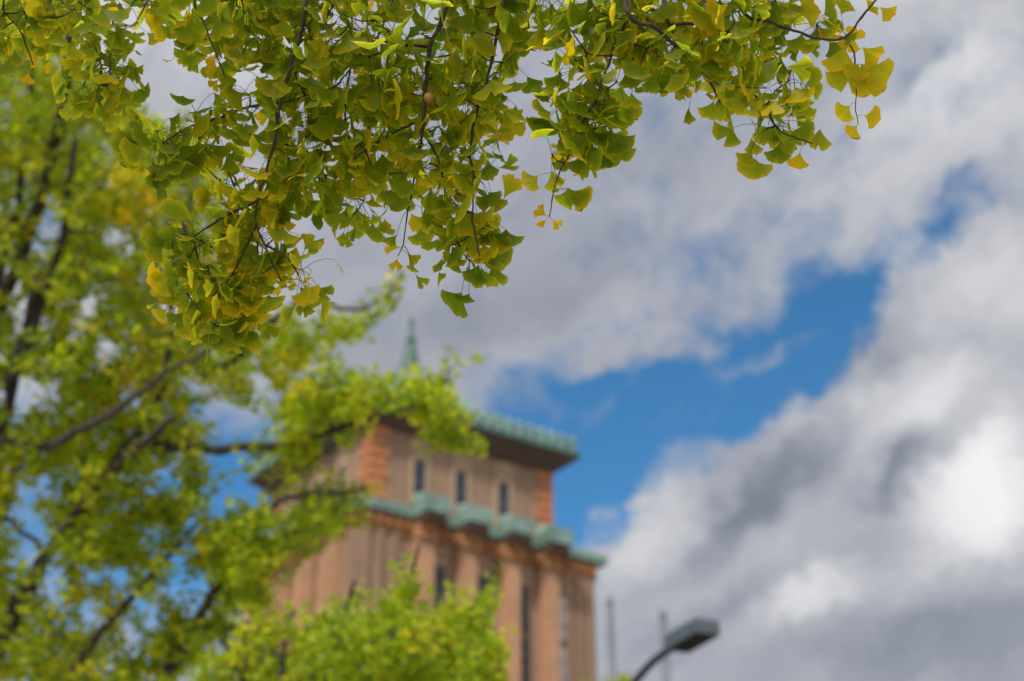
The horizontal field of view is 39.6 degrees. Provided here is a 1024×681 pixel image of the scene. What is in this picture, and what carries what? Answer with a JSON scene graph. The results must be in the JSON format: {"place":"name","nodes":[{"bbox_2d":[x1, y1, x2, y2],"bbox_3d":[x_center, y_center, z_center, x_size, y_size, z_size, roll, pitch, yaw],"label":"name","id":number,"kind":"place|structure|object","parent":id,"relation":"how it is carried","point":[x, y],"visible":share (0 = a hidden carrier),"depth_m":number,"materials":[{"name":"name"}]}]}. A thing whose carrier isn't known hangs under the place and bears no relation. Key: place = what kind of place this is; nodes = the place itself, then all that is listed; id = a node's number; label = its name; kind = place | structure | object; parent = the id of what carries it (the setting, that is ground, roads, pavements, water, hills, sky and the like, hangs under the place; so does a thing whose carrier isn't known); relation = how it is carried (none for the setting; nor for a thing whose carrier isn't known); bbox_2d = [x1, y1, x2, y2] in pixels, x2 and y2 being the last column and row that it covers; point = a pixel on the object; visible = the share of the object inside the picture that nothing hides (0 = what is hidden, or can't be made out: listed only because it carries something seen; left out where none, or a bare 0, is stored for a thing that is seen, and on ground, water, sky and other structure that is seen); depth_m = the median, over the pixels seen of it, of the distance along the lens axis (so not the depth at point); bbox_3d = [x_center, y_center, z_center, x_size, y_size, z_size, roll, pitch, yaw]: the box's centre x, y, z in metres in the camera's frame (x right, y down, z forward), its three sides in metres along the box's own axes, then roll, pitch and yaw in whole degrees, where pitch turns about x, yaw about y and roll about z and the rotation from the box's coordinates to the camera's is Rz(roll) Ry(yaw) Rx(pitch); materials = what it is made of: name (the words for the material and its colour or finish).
{"place":"outdoors","nodes":[
{"label":"outdoors","id":0,"kind":"place"},
{"bbox_2d":[244,315,607,680],"bbox_3d":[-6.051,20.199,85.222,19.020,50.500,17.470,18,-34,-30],"label":"brick tower","id":1,"kind":"structure","parent":0,"point":[468,520],"depth_m":83.78,"materials":[{"name":"orange brick"}]},
{"bbox_2d":[338,465,345,485],"bbox_3d":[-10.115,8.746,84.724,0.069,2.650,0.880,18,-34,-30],"label":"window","id":2,"kind":"structure","parent":1,"relation":"in","point":[342,470],"depth_m":85.22,"materials":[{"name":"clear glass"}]},
{"bbox_2d":[413,459,425,500],"bbox_3d":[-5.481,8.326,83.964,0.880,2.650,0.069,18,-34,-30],"label":"window","id":3,"kind":"structure","parent":1,"relation":"in","point":[419,481],"depth_m":84.11,"materials":[{"name":"grey glass"}]},
{"bbox_2d":[434,566,444,615],"bbox_3d":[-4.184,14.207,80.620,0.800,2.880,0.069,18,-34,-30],"label":"window","id":4,"kind":"structure","parent":1,"relation":"in","point":[439,571],"depth_m":80.87,"materials":[{"name":"grey glass"}]},
{"bbox_2d":[455,470,466,511],"bbox_3d":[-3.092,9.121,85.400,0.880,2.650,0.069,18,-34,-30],"label":"window","id":5,"kind":"structure","parent":1,"relation":"in","point":[460,477],"depth_m":85.54,"materials":[{"name":"grey glass"}]},
{"bbox_2d":[478,576,486,613],"bbox_3d":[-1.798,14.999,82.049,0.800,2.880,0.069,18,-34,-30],"label":"window","id":6,"kind":"structure","parent":1,"relation":"in","point":[481,580],"depth_m":82.58,"materials":[{"name":"grey glass"}]},
{"bbox_2d":[498,482,509,522],"bbox_3d":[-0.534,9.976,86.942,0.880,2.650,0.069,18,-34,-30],"label":"window","id":7,"kind":"structure","parent":1,"relation":"in","point":[503,489],"depth_m":87.10,"materials":[{"name":"grey glass"}]},
{"bbox_2d":[521,586,529,634],"bbox_3d":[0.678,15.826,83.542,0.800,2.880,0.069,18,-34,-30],"label":"window","id":8,"kind":"structure","parent":1,"relation":"in","point":[525,624],"depth_m":83.56,"materials":[{"name":"grey glass"}]},
{"bbox_2d":[521,637,529,680],"bbox_3d":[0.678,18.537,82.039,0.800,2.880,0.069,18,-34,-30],"label":"window","id":9,"kind":"structure","parent":1,"relation":"in","point":[525,641],"depth_m":82.20,"materials":[{"name":"grey glass"}]},
{"bbox_2d":[560,595,566,642],"bbox_3d":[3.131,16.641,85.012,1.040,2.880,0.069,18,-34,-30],"label":"window","id":10,"kind":"structure","parent":1,"relation":"in","point":[563,611],"depth_m":84.95,"materials":[{"name":"grey glass"}]},
{"bbox_2d":[561,645,567,680],"bbox_3d":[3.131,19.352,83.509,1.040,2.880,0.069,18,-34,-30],"label":"window","id":11,"kind":"structure","parent":1,"relation":"in","point":[563,648],"depth_m":83.64,"materials":[{"name":"grey glass"}]},
{"bbox_2d":[0,0,1023,680],"label":"sky","id":12,"kind":"structure","parent":0,"point":[791,400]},
{"bbox_2d":[581,668,632,680],"bbox_3d":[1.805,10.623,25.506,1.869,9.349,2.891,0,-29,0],"label":"ginkgo tree","id":13,"kind":"object","parent":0,"point":[621,677],"visible":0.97,"depth_m":26.99,"materials":[{"name":"green plant"}]},
{"bbox_3d":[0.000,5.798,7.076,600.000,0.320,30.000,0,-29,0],"label":"pavement","id":14,"kind":"structure","parent":0,"visible":0},
{"bbox_2d":[0,0,489,680],"bbox_3d":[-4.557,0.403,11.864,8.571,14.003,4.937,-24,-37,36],"label":"ginkgo tree","id":15,"kind":"object","parent":14,"relation":"on","point":[236,556],"visible":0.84,"depth_m":10.56,"materials":[{"name":"green plant"}]},
{"bbox_2d":[177,544,515,680],"bbox_3d":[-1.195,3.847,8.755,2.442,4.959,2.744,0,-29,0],"label":"ginkgo tree","id":16,"kind":"object","parent":14,"relation":"on","point":[400,641],"visible":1,"depth_m":9.05,"materials":[{"name":"green plant"}]},
{"bbox_2d":[0,0,896,364],"bbox_3d":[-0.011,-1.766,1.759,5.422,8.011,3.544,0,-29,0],"label":"ginkgo tree","id":17,"kind":"object","parent":14,"relation":"on","point":[630,38],"visible":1,"depth_m":2.55,"materials":[{"name":"green plant"}]},
{"bbox_2d":[630,618,719,680],"bbox_3d":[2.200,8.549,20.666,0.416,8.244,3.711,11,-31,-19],"label":"street lamp","id":18,"kind":"object","parent":14,"relation":"on","point":[691,635],"visible":1,"depth_m":21.43,"materials":[{"name":"metal"}]},
{"label":"ground","id":19,"kind":"structure","parent":0,"visible":0},
{"bbox_2d":[606,595,615,680],"bbox_3d":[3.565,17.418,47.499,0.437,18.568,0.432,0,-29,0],"label":"flagpole","id":20,"kind":"object","parent":19,"relation":"on","point":[611,641],"visible":1,"depth_m":51.11,"materials":[{"name":"grey metal"}]},
{"bbox_2d":[659,608,669,680],"bbox_3d":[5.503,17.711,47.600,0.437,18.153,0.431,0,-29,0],"label":"flagpole","id":21,"kind":"object","parent":19,"relation":"on","point":[663,633],"visible":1,"depth_m":51.32,"materials":[{"name":"grey metal"}]}
]}

